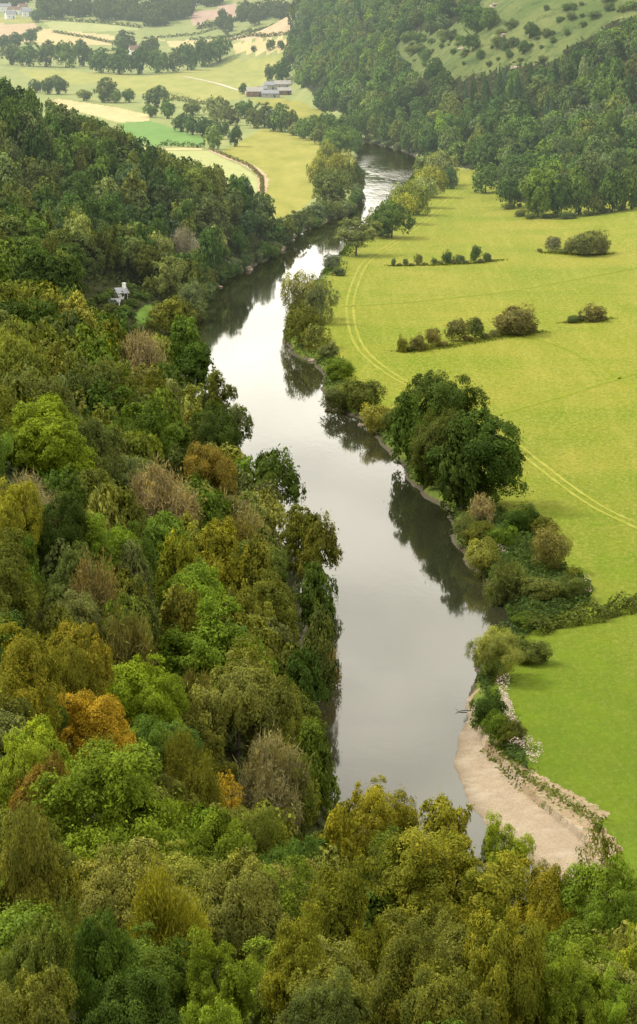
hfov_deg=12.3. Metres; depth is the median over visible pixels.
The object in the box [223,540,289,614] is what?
broadleaf tree
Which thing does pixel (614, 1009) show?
broadleaf tree
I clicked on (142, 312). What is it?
garden lawn
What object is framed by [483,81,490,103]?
conifer tree
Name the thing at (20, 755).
broadleaf tree
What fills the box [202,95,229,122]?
broadleaf tree
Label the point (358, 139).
broadleaf tree
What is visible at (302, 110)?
farm field
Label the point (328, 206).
broadleaf tree
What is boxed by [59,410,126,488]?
broadleaf tree
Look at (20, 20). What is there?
farm field
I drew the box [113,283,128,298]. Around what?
cottage
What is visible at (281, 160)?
farm field
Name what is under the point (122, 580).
broadleaf tree
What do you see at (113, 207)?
broadleaf tree
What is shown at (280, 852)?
broadleaf tree
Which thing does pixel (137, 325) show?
bush
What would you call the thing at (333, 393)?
bush
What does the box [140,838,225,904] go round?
broadleaf tree
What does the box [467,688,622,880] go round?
eroded bank
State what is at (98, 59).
broadleaf tree
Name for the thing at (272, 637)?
broadleaf tree
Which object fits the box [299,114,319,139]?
broadleaf tree
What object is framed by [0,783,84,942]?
broadleaf tree
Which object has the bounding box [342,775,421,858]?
broadleaf tree
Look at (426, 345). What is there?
bush
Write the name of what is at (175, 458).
broadleaf tree
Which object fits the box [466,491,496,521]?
bare tree
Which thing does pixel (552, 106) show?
conifer tree
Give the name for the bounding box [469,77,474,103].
conifer tree
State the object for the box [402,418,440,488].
broadleaf tree
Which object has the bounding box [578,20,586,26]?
bush
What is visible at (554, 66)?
conifer tree
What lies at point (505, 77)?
conifer tree
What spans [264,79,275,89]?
farmhouse
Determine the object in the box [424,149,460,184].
willow tree
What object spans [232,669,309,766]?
broadleaf tree
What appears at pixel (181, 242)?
bare tree
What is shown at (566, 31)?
bush
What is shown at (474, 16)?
broadleaf tree
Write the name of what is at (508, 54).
bush
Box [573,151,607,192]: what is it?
broadleaf tree
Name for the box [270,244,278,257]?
bush
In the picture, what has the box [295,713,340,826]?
broadleaf tree
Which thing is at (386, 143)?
bush
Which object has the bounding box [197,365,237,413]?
broadleaf tree
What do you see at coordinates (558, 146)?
broadleaf tree
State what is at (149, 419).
broadleaf tree
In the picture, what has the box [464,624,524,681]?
bush
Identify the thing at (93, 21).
hedge
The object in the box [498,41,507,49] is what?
bush
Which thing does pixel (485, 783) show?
gravel beach
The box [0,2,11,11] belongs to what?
house
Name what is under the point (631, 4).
bush
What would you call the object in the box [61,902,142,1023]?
broadleaf tree
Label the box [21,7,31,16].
house
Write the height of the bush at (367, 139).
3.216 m
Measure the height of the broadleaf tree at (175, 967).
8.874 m
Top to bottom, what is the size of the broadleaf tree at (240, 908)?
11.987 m
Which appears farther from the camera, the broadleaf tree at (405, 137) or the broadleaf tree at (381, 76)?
the broadleaf tree at (381, 76)
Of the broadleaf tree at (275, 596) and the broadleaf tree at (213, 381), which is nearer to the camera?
the broadleaf tree at (275, 596)
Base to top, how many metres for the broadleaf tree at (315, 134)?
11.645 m
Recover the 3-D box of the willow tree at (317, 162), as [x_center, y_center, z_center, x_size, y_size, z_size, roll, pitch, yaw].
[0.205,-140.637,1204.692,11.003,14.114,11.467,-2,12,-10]
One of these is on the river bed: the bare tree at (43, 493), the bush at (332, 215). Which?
the bush at (332, 215)
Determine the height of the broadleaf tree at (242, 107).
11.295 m
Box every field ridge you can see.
[345,267,636,306]
[493,373,636,414]
[518,335,636,390]
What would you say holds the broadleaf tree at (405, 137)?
on the ground at (15, 74)
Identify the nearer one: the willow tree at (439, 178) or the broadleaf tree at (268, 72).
the willow tree at (439, 178)
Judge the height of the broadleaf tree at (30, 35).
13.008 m
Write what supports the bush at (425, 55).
on the grassy hillside at (523, 12)
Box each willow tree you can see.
[176,275,208,319]
[279,268,327,316]
[283,300,332,347]
[299,278,340,323]
[306,151,329,182]
[317,139,338,158]
[323,149,359,181]
[386,183,402,204]
[391,191,421,224]
[393,180,434,214]
[410,175,438,202]
[412,152,441,173]
[413,164,449,197]
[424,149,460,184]
[439,166,457,188]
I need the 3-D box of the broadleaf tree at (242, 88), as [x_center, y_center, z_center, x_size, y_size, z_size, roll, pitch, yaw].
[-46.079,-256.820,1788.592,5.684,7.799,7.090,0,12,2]
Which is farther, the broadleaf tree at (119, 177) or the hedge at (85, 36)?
the hedge at (85, 36)
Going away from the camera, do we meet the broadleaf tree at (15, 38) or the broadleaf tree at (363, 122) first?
the broadleaf tree at (363, 122)
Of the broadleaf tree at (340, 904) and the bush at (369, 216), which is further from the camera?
the bush at (369, 216)
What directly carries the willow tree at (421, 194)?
on the meadow
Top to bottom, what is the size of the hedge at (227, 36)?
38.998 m
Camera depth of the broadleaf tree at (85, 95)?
1724.05 m
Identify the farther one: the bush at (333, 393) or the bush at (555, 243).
the bush at (555, 243)
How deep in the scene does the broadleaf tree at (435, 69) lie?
1434.97 m
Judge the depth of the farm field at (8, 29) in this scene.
2616.48 m
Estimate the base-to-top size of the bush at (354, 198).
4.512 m
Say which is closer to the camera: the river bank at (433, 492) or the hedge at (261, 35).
the river bank at (433, 492)
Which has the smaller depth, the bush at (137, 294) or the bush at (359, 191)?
the bush at (137, 294)
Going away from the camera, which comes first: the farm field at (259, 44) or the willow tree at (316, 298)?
the willow tree at (316, 298)
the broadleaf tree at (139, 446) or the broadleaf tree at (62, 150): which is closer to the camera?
the broadleaf tree at (139, 446)
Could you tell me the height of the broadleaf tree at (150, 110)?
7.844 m
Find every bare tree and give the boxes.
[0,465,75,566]
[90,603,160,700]
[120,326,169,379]
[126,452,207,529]
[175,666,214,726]
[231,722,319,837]
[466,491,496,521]
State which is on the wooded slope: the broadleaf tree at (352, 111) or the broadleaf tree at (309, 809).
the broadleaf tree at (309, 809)
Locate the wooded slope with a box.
[0,131,359,1023]
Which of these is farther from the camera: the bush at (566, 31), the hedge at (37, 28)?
the hedge at (37, 28)
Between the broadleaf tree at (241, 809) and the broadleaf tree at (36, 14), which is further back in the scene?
the broadleaf tree at (36, 14)
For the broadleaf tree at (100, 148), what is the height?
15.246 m
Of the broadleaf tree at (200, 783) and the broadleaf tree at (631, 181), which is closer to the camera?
the broadleaf tree at (200, 783)
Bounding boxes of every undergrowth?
[0,133,522,1023]
[318,0,636,199]
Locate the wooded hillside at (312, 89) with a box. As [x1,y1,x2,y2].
[286,0,636,209]
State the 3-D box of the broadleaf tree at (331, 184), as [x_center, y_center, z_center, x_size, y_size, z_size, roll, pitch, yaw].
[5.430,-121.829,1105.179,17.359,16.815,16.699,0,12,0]
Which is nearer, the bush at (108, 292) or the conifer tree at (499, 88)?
the bush at (108, 292)
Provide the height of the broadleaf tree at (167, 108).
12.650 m
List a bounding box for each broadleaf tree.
[0,34,10,48]
[0,43,21,64]
[0,96,19,141]
[0,212,35,247]
[0,235,44,274]
[0,279,24,306]
[0,326,52,375]
[0,362,61,397]
[0,378,15,436]
[0,392,99,494]
[0,428,16,484]
[0,477,46,564]
[0,523,46,633]
[0,587,11,622]
[0,607,35,670]
[0,617,69,741]
[0,686,34,728]
[0,707,30,763]
[0,711,82,844]
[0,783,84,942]
[0,801,62,881]
[0,886,82,1022]
[0,894,77,1017]
[0,957,81,1023]
[2,529,45,611]
[4,243,52,286]
[5,747,92,847]
[8,31,23,46]
[10,369,77,460]
[11,295,64,327]
[11,344,48,379]
[14,41,39,66]
[21,122,48,162]
[21,215,49,243]
[21,733,204,879]
[22,28,37,42]
[23,157,66,195]
[27,79,40,92]
[27,485,91,578]
[28,684,70,735]
[29,8,46,21]
[29,585,116,648]
[34,39,56,66]
[36,320,59,350]
[38,537,99,615]
[40,76,54,93]
[42,255,88,294]
[44,228,78,258]
[44,617,115,733]
[47,837,86,908]
[49,132,79,174]
[50,74,69,93]
[50,242,86,282]
[51,286,97,330]
[51,473,91,519]
[51,507,140,615]
[53,39,77,67]
[53,686,139,774]
[58,171,94,200]
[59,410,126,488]
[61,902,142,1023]
[63,212,96,248]
[63,837,172,940]
[64,541,124,650]
[65,360,105,413]
[66,231,110,275]
[66,834,199,925]
[71,39,92,65]
[73,466,112,508]
[75,89,92,100]
[77,377,136,424]
[78,918,213,1020]
[80,954,183,1023]
[81,359,138,415]
[81,479,125,546]
[83,361,133,424]
[84,134,117,174]
[85,187,127,229]
[87,471,147,541]
[88,47,112,72]
[90,124,131,172]
[92,77,117,102]
[96,219,122,275]
[101,454,153,491]
[101,590,154,647]
[102,413,152,444]
[103,562,148,613]
[104,45,131,73]
[105,517,159,588]
[106,650,191,733]
[108,89,121,102]
[111,29,137,49]
[112,537,151,608]
[114,162,147,196]
[117,237,151,281]
[117,576,161,653]
[118,842,214,1022]
[119,167,148,205]
[119,395,179,463]
[119,428,166,470]
[120,712,178,778]
[121,88,135,102]
[122,781,181,850]
[124,365,170,422]
[127,45,151,74]
[131,243,165,284]
[131,514,176,580]
[133,714,203,770]
[138,35,159,52]
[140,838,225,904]
[142,85,169,107]
[142,104,158,116]
[145,48,168,72]
[145,295,195,338]
[145,510,189,566]
[147,229,174,255]
[149,527,197,602]
[149,772,202,823]
[151,184,179,216]
[151,254,187,299]
[151,559,230,629]
[151,591,280,687]
[159,442,187,484]
[159,715,227,814]
[160,97,175,118]
[161,581,202,655]
[162,419,193,466]
[166,47,184,71]
[166,379,204,407]
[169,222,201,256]
[169,314,200,352]
[171,112,187,131]
[172,340,216,394]
[173,519,219,575]
[176,41,199,69]
[176,441,237,498]
[177,184,204,210]
[177,995,244,1023]
[178,805,261,889]
[180,471,237,531]
[181,919,265,1023]
[182,100,201,114]
[182,114,200,134]
[182,161,215,203]
[183,626,300,763]
[185,845,318,964]
[186,401,243,452]
[186,843,296,974]
[188,720,238,787]
[191,510,252,614]
[193,37,213,66]
[193,191,233,236]
[194,116,212,136]
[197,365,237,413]
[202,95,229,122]
[202,125,223,148]
[202,487,277,547]
[207,35,232,61]
[209,506,281,564]
[213,121,229,136]
[214,766,244,809]
[218,105,242,124]
[218,798,289,861]
[220,577,261,628]
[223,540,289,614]
[225,805,251,813]
[227,125,242,146]
[227,402,254,447]
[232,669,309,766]
[233,533,281,615]
[234,99,256,118]
[234,611,282,684]
[238,83,246,93]
[242,684,326,749]
[242,935,326,1023]
[245,107,262,128]
[248,188,275,218]
[249,487,288,547]
[252,612,293,686]
[253,443,306,507]
[253,568,301,652]
[253,926,374,1023]
[254,101,273,126]
[256,833,322,898]
[256,896,335,1022]
[264,63,273,80]
[264,216,287,248]
[265,111,278,130]
[266,39,275,50]
[266,959,381,1023]
[267,855,327,928]
[269,959,373,1023]
[270,102,289,131]
[271,59,290,79]
[277,39,284,49]
[278,214,298,236]
[279,504,321,583]
[279,746,321,844]
[281,109,299,132]
[282,644,330,715]
[287,123,296,135]
[288,210,307,234]
[293,118,310,138]
[293,508,343,582]
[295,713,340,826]
[297,561,338,643]
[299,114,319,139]
[299,604,341,703]
[300,206,315,225]
[300,849,391,994]
[307,202,326,217]
[310,122,329,142]
[310,166,355,203]
[315,111,339,133]
[316,123,356,154]
[316,796,361,877]
[319,200,334,216]
[332,217,383,255]
[336,113,361,135]
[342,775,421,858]
[344,159,362,192]
[347,845,412,914]
[348,105,365,131]
[350,128,362,152]
[350,829,425,910]
[357,107,375,137]
[360,899,457,1023]
[365,65,393,93]
[366,110,384,138]
[368,199,415,238]
[370,820,535,936]
[370,823,443,889]
[376,114,392,143]
[387,120,406,147]
[387,367,493,425]
[388,388,420,466]
[395,85,415,111]
[397,956,502,1023]
[400,122,416,152]
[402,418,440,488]
[403,901,472,992]
[407,8,423,26]
[408,95,430,113]
[408,404,458,489]
[410,130,426,156]
[412,914,518,1013]
[417,121,440,157]
[417,787,474,869]
[421,406,533,506]
[422,19,438,34]
[422,1015,465,1023]
[423,57,445,78]
[433,416,486,515]
[434,13,450,29]
[443,29,457,40]
[444,140,470,164]
[450,0,469,17]
[451,854,532,948]
[458,1,489,32]
[461,898,551,1023]
[464,33,480,50]
[471,160,500,192]
[474,108,507,133]
[475,136,503,166]
[479,7,500,30]
[479,805,538,877]
[496,170,523,206]
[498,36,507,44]
[506,853,576,937]
[517,40,529,53]
[517,166,559,217]
[523,21,537,38]
[526,74,560,104]
[529,936,609,1023]
[538,911,619,986]
[539,919,590,956]
[541,29,549,35]
[548,133,580,158]
[549,173,574,214]
[549,955,636,1019]
[553,851,636,945]
[557,888,608,911]
[565,165,594,214]
[571,74,593,102]
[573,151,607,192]
[575,818,627,901]
[586,192,607,214]
[591,45,618,67]
[595,965,636,1023]
[597,168,627,211]
[599,929,635,969]
[608,146,632,180]
[613,922,636,991]
[617,164,636,208]
[617,988,636,1023]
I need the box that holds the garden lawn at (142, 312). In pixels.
[134,303,155,324]
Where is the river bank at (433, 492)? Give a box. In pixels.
[286,174,532,727]
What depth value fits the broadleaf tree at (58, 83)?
1785.28 m
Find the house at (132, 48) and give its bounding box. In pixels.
[128,45,138,54]
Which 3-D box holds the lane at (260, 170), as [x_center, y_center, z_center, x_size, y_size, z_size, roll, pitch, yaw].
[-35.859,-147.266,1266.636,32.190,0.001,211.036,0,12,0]
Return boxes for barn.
[246,87,262,96]
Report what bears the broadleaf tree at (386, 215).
on the meadow
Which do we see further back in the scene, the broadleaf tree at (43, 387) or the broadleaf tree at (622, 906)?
the broadleaf tree at (43, 387)
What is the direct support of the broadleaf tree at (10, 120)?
on the wooded slope
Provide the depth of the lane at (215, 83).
1899.00 m
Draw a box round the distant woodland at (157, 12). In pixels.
[0,0,310,31]
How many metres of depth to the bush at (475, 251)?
928.72 m
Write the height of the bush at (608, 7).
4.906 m
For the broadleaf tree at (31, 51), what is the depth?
2107.30 m
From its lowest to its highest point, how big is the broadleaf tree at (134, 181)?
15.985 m
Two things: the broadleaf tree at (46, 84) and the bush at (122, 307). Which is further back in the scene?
the broadleaf tree at (46, 84)
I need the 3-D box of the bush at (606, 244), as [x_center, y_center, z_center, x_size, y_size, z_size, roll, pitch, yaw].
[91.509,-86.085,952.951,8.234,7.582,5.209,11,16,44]
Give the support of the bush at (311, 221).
on the river bed
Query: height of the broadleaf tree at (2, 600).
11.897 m
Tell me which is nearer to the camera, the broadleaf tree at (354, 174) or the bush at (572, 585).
the bush at (572, 585)
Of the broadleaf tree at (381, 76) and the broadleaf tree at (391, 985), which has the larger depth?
the broadleaf tree at (381, 76)
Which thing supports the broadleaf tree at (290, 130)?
on the farm field at (281, 160)
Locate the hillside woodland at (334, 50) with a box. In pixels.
[0,0,636,962]
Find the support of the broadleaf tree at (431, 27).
on the grassy hillside at (523, 12)
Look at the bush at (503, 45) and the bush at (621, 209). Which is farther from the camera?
the bush at (503, 45)
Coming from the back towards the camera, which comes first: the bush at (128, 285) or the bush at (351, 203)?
the bush at (351, 203)
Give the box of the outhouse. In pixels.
[108,298,122,305]
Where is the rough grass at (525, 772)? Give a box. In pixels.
[384,251,621,825]
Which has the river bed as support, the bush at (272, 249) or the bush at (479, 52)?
the bush at (272, 249)
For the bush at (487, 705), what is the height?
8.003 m
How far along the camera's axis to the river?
512.16 m
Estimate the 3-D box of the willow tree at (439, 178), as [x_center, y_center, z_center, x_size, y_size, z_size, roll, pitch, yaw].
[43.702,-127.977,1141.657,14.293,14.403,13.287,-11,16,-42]
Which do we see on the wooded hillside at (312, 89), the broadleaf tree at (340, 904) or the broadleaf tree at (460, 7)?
the broadleaf tree at (460, 7)
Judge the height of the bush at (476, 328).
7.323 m
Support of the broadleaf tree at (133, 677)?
on the wooded slope
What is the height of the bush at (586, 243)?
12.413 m
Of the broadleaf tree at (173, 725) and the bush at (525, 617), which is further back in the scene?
the bush at (525, 617)
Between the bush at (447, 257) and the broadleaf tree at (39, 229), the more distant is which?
the bush at (447, 257)
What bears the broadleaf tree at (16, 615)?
on the wooded slope
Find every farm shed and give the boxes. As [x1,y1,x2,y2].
[261,90,279,97]
[274,80,290,88]
[276,87,291,94]
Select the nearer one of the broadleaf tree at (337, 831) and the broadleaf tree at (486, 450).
the broadleaf tree at (337, 831)
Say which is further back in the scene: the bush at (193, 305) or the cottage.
the bush at (193, 305)
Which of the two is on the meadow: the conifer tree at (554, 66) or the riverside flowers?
the riverside flowers
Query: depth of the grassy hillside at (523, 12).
1424.49 m
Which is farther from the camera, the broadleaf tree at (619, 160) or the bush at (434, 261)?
the broadleaf tree at (619, 160)
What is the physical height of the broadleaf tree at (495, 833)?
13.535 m
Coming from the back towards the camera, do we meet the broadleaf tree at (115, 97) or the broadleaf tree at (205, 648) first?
the broadleaf tree at (115, 97)
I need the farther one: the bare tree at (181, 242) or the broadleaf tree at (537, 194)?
the broadleaf tree at (537, 194)
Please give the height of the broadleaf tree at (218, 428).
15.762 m
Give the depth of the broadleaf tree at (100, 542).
380.92 m
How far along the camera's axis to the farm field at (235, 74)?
1946.93 m
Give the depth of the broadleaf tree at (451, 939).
195.38 m
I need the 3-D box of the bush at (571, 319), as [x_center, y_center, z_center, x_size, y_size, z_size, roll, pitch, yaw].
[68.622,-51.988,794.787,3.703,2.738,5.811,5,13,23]
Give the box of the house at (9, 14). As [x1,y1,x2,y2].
[4,9,15,18]
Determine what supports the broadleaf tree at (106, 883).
on the wooded slope
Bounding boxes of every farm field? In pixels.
[0,16,34,23]
[0,23,36,39]
[20,29,115,45]
[20,50,291,101]
[42,20,137,31]
[51,99,148,121]
[119,121,205,144]
[144,148,201,149]
[167,39,216,47]
[168,151,258,192]
[191,3,235,25]
[222,128,344,218]
[227,17,291,41]
[233,36,286,55]
[253,99,320,119]
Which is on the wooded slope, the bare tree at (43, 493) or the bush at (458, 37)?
the bare tree at (43, 493)
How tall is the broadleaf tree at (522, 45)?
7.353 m
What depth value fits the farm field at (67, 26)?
2608.51 m
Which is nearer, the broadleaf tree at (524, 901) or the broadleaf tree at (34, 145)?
the broadleaf tree at (524, 901)
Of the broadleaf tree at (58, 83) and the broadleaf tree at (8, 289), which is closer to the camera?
the broadleaf tree at (8, 289)
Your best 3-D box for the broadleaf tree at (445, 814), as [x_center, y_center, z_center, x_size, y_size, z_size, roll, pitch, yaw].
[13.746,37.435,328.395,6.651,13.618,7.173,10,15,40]
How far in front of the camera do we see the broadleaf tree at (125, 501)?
421.14 m
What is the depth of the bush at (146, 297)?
797.00 m
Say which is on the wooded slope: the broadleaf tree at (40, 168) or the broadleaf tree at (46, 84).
the broadleaf tree at (40, 168)
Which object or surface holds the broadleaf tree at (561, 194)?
on the meadow
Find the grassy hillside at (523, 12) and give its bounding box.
[395,0,636,81]
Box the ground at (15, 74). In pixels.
[0,0,474,235]
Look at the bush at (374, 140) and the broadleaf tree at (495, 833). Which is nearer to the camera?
the broadleaf tree at (495, 833)
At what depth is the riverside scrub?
491.17 m
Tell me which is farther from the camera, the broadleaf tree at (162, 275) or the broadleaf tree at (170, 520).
the broadleaf tree at (162, 275)
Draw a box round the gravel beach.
[454,701,600,896]
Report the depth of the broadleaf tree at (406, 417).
591.27 m
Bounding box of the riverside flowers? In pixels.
[495,545,591,762]
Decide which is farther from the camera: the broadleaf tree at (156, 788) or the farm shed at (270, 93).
the farm shed at (270, 93)
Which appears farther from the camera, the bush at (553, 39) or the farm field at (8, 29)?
the farm field at (8, 29)
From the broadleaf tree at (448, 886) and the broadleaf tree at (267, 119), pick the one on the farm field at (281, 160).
the broadleaf tree at (267, 119)
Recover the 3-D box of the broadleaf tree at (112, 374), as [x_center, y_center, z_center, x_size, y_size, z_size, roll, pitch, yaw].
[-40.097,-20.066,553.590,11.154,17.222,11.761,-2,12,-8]
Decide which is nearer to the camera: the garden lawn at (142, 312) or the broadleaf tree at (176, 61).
the garden lawn at (142, 312)
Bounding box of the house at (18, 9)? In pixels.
[7,5,21,14]
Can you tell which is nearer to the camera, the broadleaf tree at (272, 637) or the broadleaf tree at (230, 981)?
the broadleaf tree at (230, 981)
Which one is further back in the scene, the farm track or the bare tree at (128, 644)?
the farm track
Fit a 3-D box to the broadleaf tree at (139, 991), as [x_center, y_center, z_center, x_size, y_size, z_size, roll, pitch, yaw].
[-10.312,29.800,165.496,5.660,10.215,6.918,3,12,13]
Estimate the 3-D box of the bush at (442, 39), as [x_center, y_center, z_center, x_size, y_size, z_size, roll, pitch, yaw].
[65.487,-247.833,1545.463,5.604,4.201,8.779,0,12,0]
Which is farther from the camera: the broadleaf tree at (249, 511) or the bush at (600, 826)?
the broadleaf tree at (249, 511)
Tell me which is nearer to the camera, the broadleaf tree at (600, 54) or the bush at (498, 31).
the broadleaf tree at (600, 54)
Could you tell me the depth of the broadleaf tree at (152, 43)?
2218.44 m
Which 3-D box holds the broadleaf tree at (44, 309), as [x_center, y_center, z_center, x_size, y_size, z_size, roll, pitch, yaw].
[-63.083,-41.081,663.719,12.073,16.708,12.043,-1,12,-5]
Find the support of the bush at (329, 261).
on the river bank at (433, 492)
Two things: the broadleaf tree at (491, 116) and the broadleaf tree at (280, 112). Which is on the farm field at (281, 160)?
the broadleaf tree at (280, 112)
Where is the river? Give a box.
[187,126,555,903]
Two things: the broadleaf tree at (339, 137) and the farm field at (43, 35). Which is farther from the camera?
the farm field at (43, 35)
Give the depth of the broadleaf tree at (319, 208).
1057.98 m
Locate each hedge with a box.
[5,25,42,45]
[39,16,140,27]
[51,30,113,43]
[157,26,268,37]
[160,140,205,147]
[169,93,216,104]
[189,22,276,39]
[195,13,246,28]
[208,146,264,191]
[224,29,296,42]
[520,591,636,635]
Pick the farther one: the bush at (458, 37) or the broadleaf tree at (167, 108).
the broadleaf tree at (167, 108)
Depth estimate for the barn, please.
1764.20 m
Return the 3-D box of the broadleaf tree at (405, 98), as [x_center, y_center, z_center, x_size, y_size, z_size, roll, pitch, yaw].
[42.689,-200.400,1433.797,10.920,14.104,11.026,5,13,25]
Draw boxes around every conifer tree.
[463,82,468,103]
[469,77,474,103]
[481,74,486,95]
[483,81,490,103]
[491,66,504,98]
[502,65,509,95]
[508,77,513,104]
[511,71,522,104]
[525,87,530,105]
[526,64,532,88]
[541,91,550,122]
[547,97,555,114]
[553,58,558,78]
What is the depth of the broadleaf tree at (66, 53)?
2088.77 m
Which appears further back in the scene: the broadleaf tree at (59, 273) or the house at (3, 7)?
the house at (3, 7)
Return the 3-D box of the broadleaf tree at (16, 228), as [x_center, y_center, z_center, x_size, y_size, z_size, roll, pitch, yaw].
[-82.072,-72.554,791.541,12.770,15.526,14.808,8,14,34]
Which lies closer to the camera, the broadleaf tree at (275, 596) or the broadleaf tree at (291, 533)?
the broadleaf tree at (275, 596)
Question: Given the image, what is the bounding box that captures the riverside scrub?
[284,158,592,769]
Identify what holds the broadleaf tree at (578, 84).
on the wooded hillside at (312, 89)
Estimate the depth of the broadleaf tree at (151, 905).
194.45 m
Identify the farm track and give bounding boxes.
[345,182,636,528]
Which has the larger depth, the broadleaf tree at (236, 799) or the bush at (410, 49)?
the bush at (410, 49)
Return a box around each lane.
[182,76,245,92]
[208,150,269,191]
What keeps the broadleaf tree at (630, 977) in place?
on the wooded slope
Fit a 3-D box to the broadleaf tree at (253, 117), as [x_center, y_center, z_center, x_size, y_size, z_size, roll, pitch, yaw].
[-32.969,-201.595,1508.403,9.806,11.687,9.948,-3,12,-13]
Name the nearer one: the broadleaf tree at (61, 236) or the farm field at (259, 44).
the broadleaf tree at (61, 236)
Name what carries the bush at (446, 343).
on the meadow
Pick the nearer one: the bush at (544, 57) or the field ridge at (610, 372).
the field ridge at (610, 372)
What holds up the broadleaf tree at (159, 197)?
on the wooded slope
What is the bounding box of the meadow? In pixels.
[296,164,636,891]
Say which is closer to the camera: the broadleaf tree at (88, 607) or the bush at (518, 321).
the broadleaf tree at (88, 607)
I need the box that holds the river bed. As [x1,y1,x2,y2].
[183,140,517,833]
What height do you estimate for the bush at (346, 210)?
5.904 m
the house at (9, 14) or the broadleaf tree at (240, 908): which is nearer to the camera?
the broadleaf tree at (240, 908)
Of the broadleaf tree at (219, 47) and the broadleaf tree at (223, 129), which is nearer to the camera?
the broadleaf tree at (223, 129)
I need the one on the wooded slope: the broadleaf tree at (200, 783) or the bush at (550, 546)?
the broadleaf tree at (200, 783)
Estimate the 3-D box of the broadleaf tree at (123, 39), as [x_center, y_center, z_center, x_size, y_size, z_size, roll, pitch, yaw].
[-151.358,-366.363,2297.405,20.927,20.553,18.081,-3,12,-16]
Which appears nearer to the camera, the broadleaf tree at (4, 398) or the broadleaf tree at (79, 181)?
the broadleaf tree at (4, 398)
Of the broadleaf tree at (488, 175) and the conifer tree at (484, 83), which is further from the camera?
the conifer tree at (484, 83)
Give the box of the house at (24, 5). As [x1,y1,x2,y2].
[17,2,27,7]
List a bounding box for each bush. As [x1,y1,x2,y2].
[92,292,112,303]
[98,288,116,295]
[104,302,117,312]
[117,304,127,311]
[119,306,136,317]
[122,299,137,305]
[126,283,137,289]
[129,289,143,297]
[130,323,145,334]
[138,292,150,300]
[183,303,203,322]
[190,309,201,322]
[202,275,215,285]
[204,266,218,285]
[204,281,218,293]
[204,282,215,300]
[217,270,226,283]
[218,260,233,275]
[226,256,243,274]
[233,265,244,275]
[237,253,253,266]
[251,249,263,262]
[254,240,271,257]
[255,247,269,256]
[262,241,275,254]
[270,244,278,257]
[286,231,293,241]
[295,226,304,234]
[298,323,329,350]
[302,215,317,228]
[311,217,322,227]
[316,211,327,220]
[316,339,339,359]
[318,376,353,413]
[321,253,341,270]
[323,356,356,381]
[323,639,341,686]
[327,211,335,219]
[331,266,346,275]
[333,200,341,217]
[337,198,353,214]
[338,209,346,217]
[338,375,389,411]
[339,205,350,216]
[348,195,357,203]
[348,201,354,213]
[349,188,365,202]
[350,184,360,191]
[352,189,364,200]
[359,401,390,434]
[362,136,373,141]
[365,208,384,236]
[370,137,382,143]
[380,139,392,145]
[380,411,391,430]
[394,142,402,149]
[396,334,408,352]
[400,30,414,42]
[402,44,417,54]
[402,258,408,264]
[409,332,424,351]
[410,31,426,43]
[413,253,422,264]
[418,47,432,55]
[419,36,427,41]
[419,51,429,59]
[423,342,429,348]
[424,327,441,346]
[430,257,437,263]
[435,28,444,38]
[437,340,450,346]
[439,36,447,42]
[441,249,451,263]
[442,318,471,341]
[450,48,457,54]
[451,511,476,549]
[452,255,464,263]
[454,35,463,40]
[459,336,472,341]
[460,519,502,544]
[463,535,500,577]
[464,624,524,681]
[465,316,484,338]
[468,685,511,731]
[470,245,482,262]
[475,49,485,58]
[479,708,514,746]
[482,252,491,260]
[482,558,530,605]
[483,525,519,549]
[489,329,500,336]
[490,36,503,46]
[491,302,539,335]
[494,28,506,35]
[495,711,527,747]
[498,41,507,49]
[500,203,515,209]
[500,328,509,334]
[502,18,518,28]
[502,500,542,534]
[506,36,518,47]
[506,51,513,56]
[510,632,554,665]
[511,610,536,626]
[514,209,526,216]
[519,572,565,601]
[524,212,537,218]
[529,520,573,572]
[530,515,554,534]
[538,55,547,60]
[539,213,559,217]
[544,235,561,251]
[550,36,556,43]
[556,16,562,22]
[556,211,578,219]
[556,247,568,252]
[558,573,593,599]
[561,3,569,10]
[562,227,609,255]
[563,29,569,35]
[563,564,582,578]
[564,240,574,252]
[566,2,577,8]
[566,11,576,19]
[567,314,580,322]
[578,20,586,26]
[578,302,607,322]
[581,210,593,216]
[586,10,601,18]
[594,237,610,253]
[595,208,612,213]
[595,821,603,831]
[603,2,611,10]
[614,206,626,210]
[617,5,624,11]
[624,0,636,9]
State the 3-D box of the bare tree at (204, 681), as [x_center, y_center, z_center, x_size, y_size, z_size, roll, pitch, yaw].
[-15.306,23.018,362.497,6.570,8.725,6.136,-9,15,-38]
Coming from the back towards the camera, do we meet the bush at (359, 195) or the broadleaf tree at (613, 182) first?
the bush at (359, 195)
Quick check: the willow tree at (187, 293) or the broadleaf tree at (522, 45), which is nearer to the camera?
the willow tree at (187, 293)
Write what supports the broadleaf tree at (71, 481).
on the wooded slope
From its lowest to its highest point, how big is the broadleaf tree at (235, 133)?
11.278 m
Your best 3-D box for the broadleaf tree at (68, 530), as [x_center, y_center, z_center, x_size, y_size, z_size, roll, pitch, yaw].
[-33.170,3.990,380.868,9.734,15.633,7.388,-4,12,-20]
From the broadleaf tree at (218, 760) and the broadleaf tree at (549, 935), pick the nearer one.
the broadleaf tree at (549, 935)
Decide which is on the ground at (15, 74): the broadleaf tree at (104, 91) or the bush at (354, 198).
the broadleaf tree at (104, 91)
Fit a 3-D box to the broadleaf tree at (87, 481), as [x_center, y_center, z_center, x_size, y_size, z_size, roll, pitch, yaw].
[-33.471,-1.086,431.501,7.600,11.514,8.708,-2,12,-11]
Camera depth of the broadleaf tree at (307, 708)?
375.08 m

